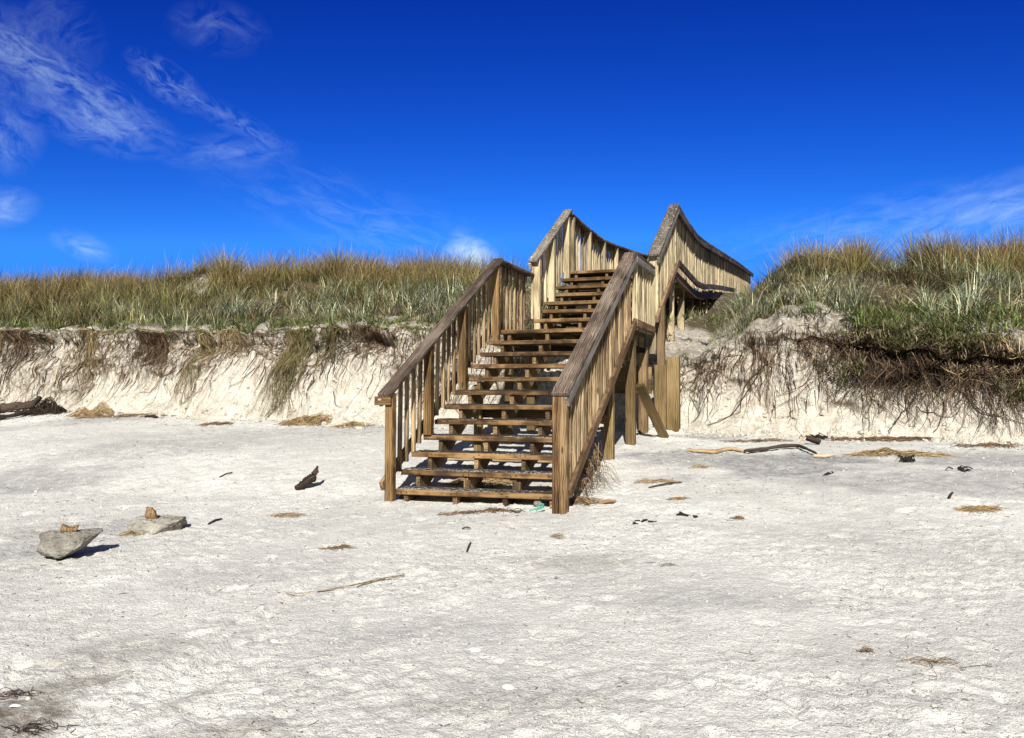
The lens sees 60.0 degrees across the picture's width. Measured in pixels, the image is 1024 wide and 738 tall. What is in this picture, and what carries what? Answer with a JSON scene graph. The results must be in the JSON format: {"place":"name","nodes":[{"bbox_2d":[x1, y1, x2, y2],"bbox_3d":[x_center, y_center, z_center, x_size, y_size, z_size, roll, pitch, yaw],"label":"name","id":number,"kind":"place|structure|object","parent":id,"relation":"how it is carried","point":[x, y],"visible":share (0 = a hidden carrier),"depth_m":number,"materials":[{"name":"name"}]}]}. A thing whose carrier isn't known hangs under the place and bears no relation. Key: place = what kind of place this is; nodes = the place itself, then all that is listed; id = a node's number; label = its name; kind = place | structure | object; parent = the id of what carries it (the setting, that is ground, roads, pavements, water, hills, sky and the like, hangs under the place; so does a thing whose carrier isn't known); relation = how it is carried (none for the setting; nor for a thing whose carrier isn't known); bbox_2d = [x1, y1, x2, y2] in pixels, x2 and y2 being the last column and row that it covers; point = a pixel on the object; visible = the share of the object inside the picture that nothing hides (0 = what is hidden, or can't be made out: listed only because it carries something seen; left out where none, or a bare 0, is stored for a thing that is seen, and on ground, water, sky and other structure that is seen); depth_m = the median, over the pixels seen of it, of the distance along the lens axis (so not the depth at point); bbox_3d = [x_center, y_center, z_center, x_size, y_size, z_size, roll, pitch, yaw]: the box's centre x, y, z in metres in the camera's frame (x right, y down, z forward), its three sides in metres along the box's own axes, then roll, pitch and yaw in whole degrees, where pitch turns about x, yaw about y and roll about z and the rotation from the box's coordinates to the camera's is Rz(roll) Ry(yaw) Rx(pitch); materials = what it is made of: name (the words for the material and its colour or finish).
{"place":"outdoors","nodes":[
{"label":"outdoors","id":0,"kind":"place"},
{"bbox_2d":[0,410,1023,737],"bbox_3d":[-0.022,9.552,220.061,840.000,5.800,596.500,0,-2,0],"label":"beach sand","id":1,"kind":"structure","parent":0,"point":[264,464],"depth_m":6.11,"materials":[{"name":"white sand"}]},
{"bbox_2d":[9,704,21,706],"bbox_3d":[-2.429,1.647,4.342,0.061,0.014,0.044,7,-16,-23],"label":"sea shell","id":2,"kind":"object","parent":1,"relation":"on","point":[15,705],"visible":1,"depth_m":4.33},
{"bbox_2d":[0,396,41,412],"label":"driftwood log","id":3,"kind":"object","parent":1,"relation":"on","point":[14,406],"visible":1,"depth_m":17.17,"materials":[{"name":"wood"}]},
{"bbox_2d":[0,686,43,699],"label":"straw heap","id":4,"kind":"object","parent":1,"relation":"on","point":[13,693],"visible":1,"depth_m":4.47,"materials":[{"name":"plant"}]},
{"bbox_2d":[0,407,52,418],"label":"driftwood log","id":5,"kind":"object","parent":1,"relation":"on","point":[15,414],"visible":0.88,"depth_m":16.64,"materials":[{"name":"wood"}]},
{"bbox_2d":[1,717,76,737],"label":"straw heap","id":6,"kind":"object","parent":1,"relation":"on","point":[34,725],"visible":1,"depth_m":4.05,"materials":[{"name":"plant"}]},
{"bbox_2d":[21,396,71,416],"bbox_3d":[-8.953,0.722,17.066,0.911,0.416,0.700,0,-2,0],"label":"root tangle","id":7,"kind":"object","parent":1,"relation":"on","point":[47,403],"visible":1,"depth_m":16.96,"materials":[{"name":"plant"}]},
{"bbox_2d":[36,528,102,558],"bbox_3d":[-3.660,1.453,7.337,0.489,0.246,0.293,0,-2,0],"label":"rock","id":8,"kind":"object","parent":1,"relation":"on","point":[56,544],"visible":0.96,"depth_m":7.24,"materials":[{"name":"grey stone"}]},
{"bbox_2d":[60,524,78,532],"bbox_3d":[-3.661,1.321,7.331,0.151,0.086,0.083,1,-2,-15],"label":"wood scrap","id":9,"kind":"object","parent":8,"relation":"on","point":[65,528],"visible":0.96,"depth_m":7.30,"materials":[{"name":"brown wood"}]},
{"bbox_2d":[65,400,114,417],"bbox_3d":[-7.884,0.755,16.646,1.015,0.344,0.697,0,-2,0],"label":"straw heap","id":10,"kind":"object","parent":1,"relation":"on","point":[99,409],"visible":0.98,"depth_m":16.61,"materials":[{"name":"beige plant"}]},
{"bbox_2d":[75,412,176,418],"bbox_3d":[-7.112,0.865,16.369,1.903,0.125,0.463,0,-2,0],"label":"straw heap","id":11,"kind":"object","parent":1,"relation":"on","point":[117,416],"visible":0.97,"depth_m":16.35,"materials":[{"name":"brown plant"}]},
{"bbox_2d":[119,523,144,536],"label":"straw heap","id":12,"kind":"object","parent":1,"relation":"on","point":[127,533],"visible":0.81,"depth_m":8.11,"materials":[{"name":"brown plant"}]},
{"bbox_2d":[144,415,157,417],"bbox_3d":[-6.585,0.874,16.191,0.286,0.072,0.066,0,-2,18],"label":"stick","id":13,"kind":"object","parent":1,"relation":"on","point":[151,416],"visible":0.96,"depth_m":16.17,"materials":[{"name":"wood"}]},
{"bbox_2d":[127,514,186,534],"bbox_3d":[-3.318,1.499,8.263,0.528,0.247,0.351,0,-2,0],"label":"rock","id":14,"kind":"object","parent":1,"relation":"on","point":[144,525],"visible":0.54,"depth_m":8.17,"materials":[{"name":"stone"}]},
{"bbox_2d":[145,507,157,518],"bbox_3d":[-3.364,1.348,8.267,0.125,0.126,0.095,0,-2,0],"label":"wood scrap","id":15,"kind":"object","parent":14,"relation":"on","point":[150,513],"visible":0.99,"depth_m":8.24,"materials":[{"name":"brown wood"}]},
{"bbox_2d":[208,518,222,523],"bbox_3d":[-2.870,1.470,8.578,0.020,0.036,0.233,0,-2,15],"label":"stick","id":16,"kind":"object","parent":1,"relation":"on","point":[214,520],"visible":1,"depth_m":8.56,"materials":[{"name":"wood"}]},
{"bbox_2d":[197,421,234,426],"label":"straw heap","id":17,"kind":"object","parent":1,"relation":"on","point":[216,423],"visible":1,"depth_m":15.23,"materials":[{"name":"brown plant"}]},
{"bbox_2d":[249,687,263,693],"bbox_3d":[-1.276,1.608,4.445,0.067,0.019,0.094,6,-4,33],"label":"sea shell","id":18,"kind":"object","parent":1,"relation":"on","point":[256,690],"visible":0.99,"depth_m":4.42},
{"bbox_2d":[262,512,314,518],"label":"straw heap","id":19,"kind":"object","parent":1,"relation":"on","point":[289,514],"visible":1,"depth_m":8.83,"materials":[{"name":"brown plant"}]},
{"bbox_2d":[276,413,331,426],"bbox_3d":[-3.423,0.864,15.099,1.270,0.238,0.607,0,-2,0],"label":"straw heap","id":20,"kind":"object","parent":1,"relation":"on","point":[304,419],"visible":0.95,"depth_m":15.03,"materials":[{"name":"beige plant"}]},
{"bbox_2d":[294,466,318,489],"bbox_3d":[-2.348,1.246,10.146,0.278,0.270,0.114,1,-2,-29],"label":"driftwood piece","id":21,"kind":"object","parent":1,"relation":"on","point":[309,479],"visible":1,"depth_m":10.12,"materials":[{"name":"wood"}]},
{"bbox_2d":[318,544,353,551],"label":"straw heap","id":22,"kind":"object","parent":1,"relation":"on","point":[339,546],"visible":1,"depth_m":7.42,"materials":[{"name":"brown plant"}]},
{"bbox_2d":[277,573,405,593],"bbox_3d":[-1.172,1.543,6.314,0.956,0.060,0.180,1,-2,-28],"label":"stick","id":23,"kind":"object","parent":1,"relation":"on","point":[349,585],"visible":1,"depth_m":6.26,"materials":[{"name":"wood"}]},
{"bbox_2d":[329,421,376,428],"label":"straw heap","id":24,"kind":"object","parent":1,"relation":"on","point":[351,423],"visible":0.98,"depth_m":14.68,"materials":[{"name":"beige plant"}]},
{"bbox_2d":[469,647,480,651],"bbox_3d":[-0.205,1.579,4.994,0.073,0.016,0.052,6,6,-11],"label":"sea shell","id":25,"kind":"object","parent":1,"relation":"on","point":[474,649],"visible":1,"depth_m":4.98},
{"bbox_2d":[441,477,511,488],"bbox_3d":[-0.314,1.249,9.988,0.934,0.192,0.597,1,-2,-16],"label":"straw heap","id":26,"kind":"object","parent":1,"relation":"on","point":[500,481],"visible":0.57,"depth_m":9.95,"materials":[{"name":"beige plant"}]},
{"bbox_2d":[437,507,523,515],"bbox_3d":[-0.312,1.395,8.711,0.886,0.084,0.251,0,-2,0],"label":"straw heap","id":27,"kind":"object","parent":1,"relation":"on","point":[494,509],"visible":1,"depth_m":8.70,"materials":[{"name":"brown plant"}]},
{"bbox_2d":[502,684,514,689],"bbox_3d":[-0.017,1.587,4.432,0.069,0.015,0.050,6,11,17],"label":"sea shell","id":28,"kind":"object","parent":1,"relation":"on","point":[507,686],"visible":1,"depth_m":4.42},
{"bbox_2d":[0,413,1022,737],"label":"beach litter","id":29,"kind":"object","parent":1,"relation":"on","point":[532,601],"visible":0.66,"depth_m":6.97,"materials":[{"name":"wicker"}]},
{"bbox_2d":[0,357,1023,447],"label":"fallen clods","id":30,"kind":"object","parent":1,"relation":"on","point":[621,407],"visible":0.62,"depth_m":14.07,"materials":[{"name":"beige sand"}]},
{"bbox_2d":[529,503,544,510],"bbox_3d":[0.244,1.355,8.701,0.155,0.080,0.035,0,-2,0],"label":"rope scrap","id":31,"kind":"object","parent":1,"relation":"on","point":[540,507],"visible":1,"depth_m":8.69,"materials":[{"name":"teal plastic"}]},
{"bbox_2d":[533,501,541,506],"bbox_3d":[0.260,1.360,8.944,0.096,0.066,0.084,0,-2,0],"label":"pebble","id":32,"kind":"object","parent":1,"relation":"on","point":[536,503],"visible":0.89,"depth_m":8.91,"materials":[{"name":"grey stone"}]},
{"bbox_2d":[549,533,566,538],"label":"straw heap","id":33,"kind":"object","parent":1,"relation":"on","point":[557,534],"visible":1,"depth_m":7.65,"materials":[{"name":"brown plant"}]},
{"bbox_2d":[569,496,600,505],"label":"straw heap","id":34,"kind":"object","parent":1,"relation":"on","point":[581,499],"visible":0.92,"depth_m":9.02,"materials":[{"name":"brown plant"}]},
{"bbox_2d":[572,440,622,500],"bbox_3d":[0.927,1.089,9.522,0.505,0.640,1.064,0,-2,13],"label":"hanging straw","id":35,"kind":"object","parent":1,"relation":"on","point":[589,470],"visible":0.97,"depth_m":9.51,"materials":[{"name":"beige plant"}]},
{"bbox_2d":[598,499,616,503],"bbox_3d":[0.963,1.341,8.941,0.187,0.049,0.042,0,-2,0],"label":"stick","id":36,"kind":"object","parent":1,"relation":"on","point":[606,501],"visible":1,"depth_m":8.93,"materials":[{"name":"brown wood"}]},
{"bbox_2d":[633,519,656,524],"bbox_3d":[1.195,1.405,8.154,0.254,0.042,0.116,1,-2,-22],"label":"seaweed scrap","id":37,"kind":"object","parent":1,"relation":"on","point":[643,520],"visible":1,"depth_m":8.14,"materials":[{"name":"black plant"}]},
{"bbox_2d":[633,478,680,483],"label":"straw heap","id":38,"kind":"object","parent":1,"relation":"on","point":[652,480],"visible":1,"depth_m":9.78,"materials":[{"name":"beige plant"}]},
{"bbox_2d":[648,482,680,487],"bbox_3d":[1.668,1.254,9.613,0.465,0.050,0.020,1,-2,-29],"label":"stick","id":39,"kind":"object","parent":1,"relation":"on","point":[664,484],"visible":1,"depth_m":9.60,"materials":[{"name":"wood"}]},
{"bbox_2d":[666,496,688,500],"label":"straw heap","id":40,"kind":"object","parent":1,"relation":"on","point":[680,497],"visible":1,"depth_m":8.98,"materials":[{"name":"beige plant"}]},
{"bbox_2d":[676,511,697,517],"bbox_3d":[1.650,1.369,8.353,0.212,0.044,0.128,0,-2,18],"label":"seaweed scrap","id":41,"kind":"object","parent":1,"relation":"on","point":[684,514],"visible":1,"depth_m":8.31,"materials":[{"name":"black plant"}]},
{"bbox_2d":[688,464,712,468],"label":"straw heap","id":42,"kind":"object","parent":1,"relation":"on","point":[701,466],"visible":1,"depth_m":10.46,"materials":[{"name":"beige plant"}]},
{"bbox_2d":[729,516,743,519],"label":"straw heap","id":43,"kind":"object","parent":1,"relation":"on","point":[740,517],"visible":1,"depth_m":8.19,"materials":[{"name":"brown plant"}]},
{"bbox_2d":[723,438,795,442],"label":"straw heap","id":44,"kind":"object","parent":1,"relation":"on","point":[755,440],"visible":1,"depth_m":12.43,"materials":[{"name":"brown plant"}]},
{"bbox_2d":[686,434,835,456],"bbox_3d":[3.157,0.976,11.363,1.729,0.250,0.931,0,-2,0],"label":"driftwood branch","id":45,"kind":"object","parent":1,"relation":"on","point":[711,451],"visible":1,"depth_m":11.55,"materials":[{"name":"wood"}]},
{"bbox_2d":[805,435,820,444],"bbox_3d":[4.087,0.964,12.024,0.198,0.126,0.103,0,-2,11],"label":"wood block","id":46,"kind":"object","parent":1,"relation":"on","point":[813,439],"depth_m":11.99,"materials":[{"name":"brown wood"}]},
{"bbox_2d":[801,432,833,438],"bbox_3d":[4.316,0.952,12.626,0.455,0.091,0.304,1,-2,-28],"label":"seaweed scrap","id":47,"kind":"object","parent":1,"relation":"on","point":[819,436],"visible":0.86,"depth_m":12.61,"materials":[{"name":"black plant"}]},
{"bbox_2d":[821,434,874,440],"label":"straw heap","id":48,"kind":"object","parent":1,"relation":"on","point":[844,438],"visible":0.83,"depth_m":12.39,"materials":[{"name":"brown plant"}]},
{"bbox_2d":[857,645,874,652],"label":"straw heap","id":49,"kind":"object","parent":1,"relation":"on","point":[867,649],"visible":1,"depth_m":4.82,"materials":[{"name":"brown plant"}]},
{"bbox_2d":[843,447,930,456],"bbox_3d":[4.713,1.041,11.113,1.101,0.122,0.572,0,-2,0],"label":"straw heap","id":50,"kind":"object","parent":1,"relation":"on","point":[879,451],"visible":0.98,"depth_m":11.07,"materials":[{"name":"brown plant"}]},
{"bbox_2d":[860,435,933,441],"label":"straw heap","id":51,"kind":"object","parent":1,"relation":"on","point":[899,438],"visible":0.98,"depth_m":12.20,"materials":[{"name":"brown plant"}]},
{"bbox_2d":[898,455,915,461],"bbox_3d":[4.661,1.058,10.497,0.229,0.088,0.196,2,-2,-44],"label":"seaweed scrap","id":52,"kind":"object","parent":1,"relation":"on","point":[907,459],"visible":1,"depth_m":10.48,"materials":[{"name":"black plant"}]},
{"bbox_2d":[894,656,969,674],"bbox_3d":[2.220,1.545,4.640,0.363,0.059,0.252,0,-2,0],"label":"straw heap","id":53,"kind":"object","parent":1,"relation":"on","point":[934,660],"visible":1,"depth_m":4.65,"materials":[{"name":"brown plant"}]},
{"bbox_2d":[915,451,956,456],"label":"straw heap","id":54,"kind":"object","parent":1,"relation":"on","point":[939,454],"visible":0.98,"depth_m":10.92,"materials":[{"name":"beige plant"}]},
{"bbox_2d":[945,465,972,471],"bbox_3d":[4.949,1.099,9.766,0.284,0.069,0.203,1,-2,-33],"label":"seaweed scrap","id":55,"kind":"object","parent":1,"relation":"on","point":[961,468],"visible":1,"depth_m":9.77,"materials":[{"name":"black plant"}]},
{"bbox_2d":[954,504,1002,514],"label":"straw heap","id":56,"kind":"object","parent":1,"relation":"on","point":[976,508],"visible":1,"depth_m":8.17,"materials":[{"name":"beige plant"}]},
{"bbox_2d":[951,441,1021,448],"bbox_3d":[6.259,0.995,11.638,1.084,0.088,0.343,0,-2,0],"label":"straw heap","id":57,"kind":"object","parent":1,"relation":"on","point":[990,444],"visible":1,"depth_m":11.62,"materials":[{"name":"brown plant"}]},
{"bbox_2d":[0,271,1023,442],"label":"dune","id":58,"kind":"structure","parent":0,"point":[692,338],"depth_m":15.34,"materials":[{"name":"beige sand"}]},
{"bbox_2d":[0,328,63,394],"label":"hanging roots","id":59,"kind":"object","parent":58,"relation":"hanging from","point":[18,336],"visible":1,"depth_m":18.52,"materials":[{"name":"brown plant"}]},
{"bbox_2d":[14,269,83,312],"bbox_3d":[-10.576,-1.845,20.418,1.524,1.232,1.713,-1,-2,29],"label":"grass tussock","id":60,"kind":"object","parent":58,"relation":"on","point":[54,296],"depth_m":20.30,"materials":[{"name":"green plant"}]},
{"bbox_2d":[59,329,110,406],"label":"hanging roots","id":61,"kind":"object","parent":58,"relation":"hanging from","point":[89,343],"visible":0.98,"depth_m":17.91,"materials":[{"name":"brown plant"}]},
{"bbox_2d":[96,265,135,283],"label":"grass tussock","id":62,"kind":"object","parent":58,"relation":"on","point":[115,275],"depth_m":22.47,"materials":[{"name":"green plant"}]},
{"bbox_2d":[118,328,180,397],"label":"hanging roots","id":63,"kind":"object","parent":58,"relation":"hanging from","point":[155,338],"visible":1,"depth_m":17.44,"materials":[{"name":"brown plant"}]},
{"bbox_2d":[152,328,218,413],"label":"hanging roots","id":64,"kind":"object","parent":58,"relation":"hanging from","point":[203,346],"visible":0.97,"depth_m":17.00,"materials":[{"name":"brown plant"}]},
{"bbox_2d":[164,266,213,290],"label":"shrub","id":65,"kind":"object","parent":58,"relation":"on","point":[200,273],"visible":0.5,"depth_m":21.20,"materials":[{"name":"green plant"}]},
{"bbox_2d":[200,244,250,285],"bbox_3d":[-6.824,-2.509,21.293,1.599,1.260,1.708,-1,-2,33],"label":"grass tussock","id":66,"kind":"object","parent":58,"relation":"on","point":[213,268],"depth_m":21.00,"materials":[{"name":"plant"}]},
{"bbox_2d":[201,328,253,373],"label":"hanging roots","id":67,"kind":"object","parent":58,"relation":"hanging from","point":[232,337],"visible":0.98,"depth_m":16.99,"materials":[{"name":"beige plant"}]},
{"bbox_2d":[246,277,302,294],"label":"shrub","id":68,"kind":"object","parent":58,"relation":"on","point":[281,285],"visible":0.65,"depth_m":19.97,"materials":[{"name":"green plant"}]},
{"bbox_2d":[249,327,317,416],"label":"hanging roots","id":69,"kind":"object","parent":58,"relation":"hanging from","point":[296,337],"visible":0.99,"depth_m":16.16,"materials":[{"name":"plant"}]},
{"bbox_2d":[304,321,346,340],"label":"trailing plant","id":70,"kind":"object","parent":58,"relation":"on","point":[325,336],"visible":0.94,"depth_m":15.94,"materials":[{"name":"green plant"}]},
{"bbox_2d":[304,322,356,381],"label":"hanging roots","id":71,"kind":"object","parent":58,"relation":"hanging from","point":[331,341],"visible":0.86,"depth_m":15.96,"materials":[{"name":"brown plant"}]},
{"bbox_2d":[315,257,360,281],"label":"grass tussock","id":72,"kind":"object","parent":58,"relation":"on","point":[336,267],"depth_m":20.89,"materials":[{"name":"green plant"}]},
{"bbox_2d":[335,323,393,353],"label":"hanging roots","id":73,"kind":"object","parent":58,"relation":"hanging from","point":[377,334],"visible":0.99,"depth_m":16.00,"materials":[{"name":"brown plant"}]},
{"bbox_2d":[0,264,990,325],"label":"withered stems","id":74,"kind":"object","parent":58,"relation":"on","point":[777,284],"visible":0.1,"depth_m":17.00,"materials":[{"name":"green plant"}]},
{"bbox_2d":[0,219,1023,327],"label":"tussock grass","id":75,"kind":"structure","parent":58,"relation":"on","point":[96,290],"depth_m":19.64,"materials":[{"name":"green plant"}]},
{"bbox_2d":[0,241,1023,334],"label":"marram grass","id":76,"kind":"structure","parent":58,"relation":"on","point":[997,278],"depth_m":16.47,"materials":[{"name":"green plant"}]},
{"bbox_2d":[0,320,1023,436],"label":"fine roots","id":77,"kind":"object","parent":58,"relation":"on","point":[352,351],"visible":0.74,"depth_m":15.60,"materials":[{"name":"brown plant"}]},
{"bbox_2d":[0,255,1023,350],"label":"edge plants","id":78,"kind":"object","parent":58,"relation":"on","point":[870,314],"visible":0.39,"depth_m":15.95,"materials":[{"name":"green plant"}]},
{"bbox_2d":[0,323,1023,361],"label":"overhanging grass","id":79,"kind":"structure","parent":58,"relation":"on","point":[112,329],"depth_m":13.69,"materials":[{"name":"green plant"}]},
{"bbox_2d":[374,204,679,514],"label":"beach staircase","id":80,"kind":"structure","parent":58,"relation":"on","point":[602,342],"depth_m":11.14,"materials":[{"name":"wood"}]},
{"bbox_2d":[567,206,753,341],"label":"boardwalk","id":81,"kind":"structure","parent":58,"relation":"on","point":[706,270],"depth_m":17.92,"materials":[{"name":"brown wood"}]},
{"bbox_2d":[666,357,680,431],"bbox_3d":[2.422,0.590,13.291,0.185,1.539,0.170,0,-2,19],"label":"timber pile","id":82,"kind":"object","parent":58,"relation":"on","point":[673,392],"visible":0.58,"depth_m":13.22,"materials":[{"name":"brown wood"}]},
{"bbox_2d":[665,306,738,332],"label":"trailing plant","id":83,"kind":"object","parent":58,"relation":"on","point":[712,317],"visible":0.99,"depth_m":15.27,"materials":[{"name":"green plant"}]},
{"bbox_2d":[682,352,732,426],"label":"hanging roots","id":84,"kind":"object","parent":58,"relation":"hanging from","point":[709,367],"visible":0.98,"depth_m":14.15,"materials":[{"name":"brown plant"}]},
{"bbox_2d":[738,335,791,423],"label":"hanging roots","id":85,"kind":"object","parent":58,"relation":"hanging from","point":[765,359],"visible":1,"depth_m":13.84,"materials":[{"name":"brown plant"}]},
{"bbox_2d":[747,253,852,302],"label":"grass","id":86,"kind":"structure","parent":58,"relation":"on","point":[796,260],"depth_m":17.09,"materials":[{"name":"green plant"}]},
{"bbox_2d":[774,332,859,388],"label":"hanging roots","id":87,"kind":"object","parent":58,"relation":"hanging from","point":[809,345],"visible":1,"depth_m":13.53,"materials":[{"name":"brown plant"}]},
{"bbox_2d":[832,356,867,389],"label":"trailing plant","id":88,"kind":"object","parent":58,"relation":"on","point":[852,368],"visible":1,"depth_m":12.97,"materials":[{"name":"green plant"}]},
{"bbox_2d":[827,228,897,270],"bbox_3d":[6.755,-2.322,17.415,1.609,1.002,1.687,0,-2,0],"label":"grass tussock","id":89,"kind":"object","parent":58,"relation":"on","point":[860,245],"depth_m":17.26,"materials":[{"name":"green plant"}]},
{"bbox_2d":[805,328,936,428],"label":"hanging roots","id":90,"kind":"object","parent":58,"relation":"hanging from","point":[875,353],"visible":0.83,"depth_m":13.06,"materials":[{"name":"brown plant"}]},
{"bbox_2d":[859,317,920,354],"bbox_3d":[5.631,-0.484,12.999,1.018,0.597,0.591,0,-2,0],"label":"trailing plant","id":91,"kind":"object","parent":58,"relation":"on","point":[882,324],"visible":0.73,"depth_m":13.02,"materials":[{"name":"green plant"}]},
{"bbox_2d":[884,316,952,351],"bbox_3d":[5.953,-0.504,12.800,1.286,0.612,0.542,0,-2,0],"label":"trailing plant","id":92,"kind":"object","parent":58,"relation":"on","point":[927,332],"visible":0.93,"depth_m":12.77,"materials":[{"name":"green plant"}]},
{"bbox_2d":[853,335,996,429],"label":"hanging roots","id":93,"kind":"object","parent":58,"relation":"hanging from","point":[926,365],"visible":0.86,"depth_m":12.88,"materials":[{"name":"brown plant"}]},
{"bbox_2d":[883,263,985,293],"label":"grass","id":94,"kind":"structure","parent":58,"relation":"on","point":[890,275],"depth_m":15.21,"materials":[{"name":"green plant"}]},
{"bbox_2d":[896,223,982,269],"bbox_3d":[7.939,-2.246,16.510,1.822,1.148,1.676,0,-2,0],"label":"grass tussock","id":95,"kind":"object","parent":58,"relation":"on","point":[940,249],"depth_m":16.36,"materials":[{"name":"green plant"}]},
{"bbox_2d":[903,340,1023,438],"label":"hanging roots","id":96,"kind":"object","parent":58,"relation":"hanging from","point":[968,368],"visible":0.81,"depth_m":12.47,"materials":[{"name":"brown plant"}]},
{"bbox_2d":[932,309,1004,352],"bbox_3d":[6.495,-0.569,12.676,1.029,0.688,0.576,-1,-2,30],"label":"trailing plant","id":97,"kind":"object","parent":58,"relation":"on","point":[959,329],"visible":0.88,"depth_m":12.71,"materials":[{"name":"green plant"}]},
{"bbox_2d":[928,342,1023,438],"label":"hanging roots","id":98,"kind":"object","parent":58,"relation":"hanging from","point":[1019,365],"visible":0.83,"depth_m":12.27,"materials":[{"name":"brown plant"}]},
{"bbox_2d":[936,327,1023,356],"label":"trailing plant","id":99,"kind":"object","parent":58,"relation":"on","point":[993,337],"visible":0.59,"depth_m":12.52,"materials":[{"name":"green plant"}]},
{"bbox_2d":[994,371,1023,409],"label":"trailing plant","id":100,"kind":"object","parent":58,"relation":"on","point":[1021,390],"visible":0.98,"depth_m":12.08,"materials":[{"name":"green plant"}]},
{"bbox_2d":[0,0,1023,289],"label":"sky","id":101,"kind":"structure","parent":0,"point":[139,130],"materials":[{"name":"blue"}]}
]}

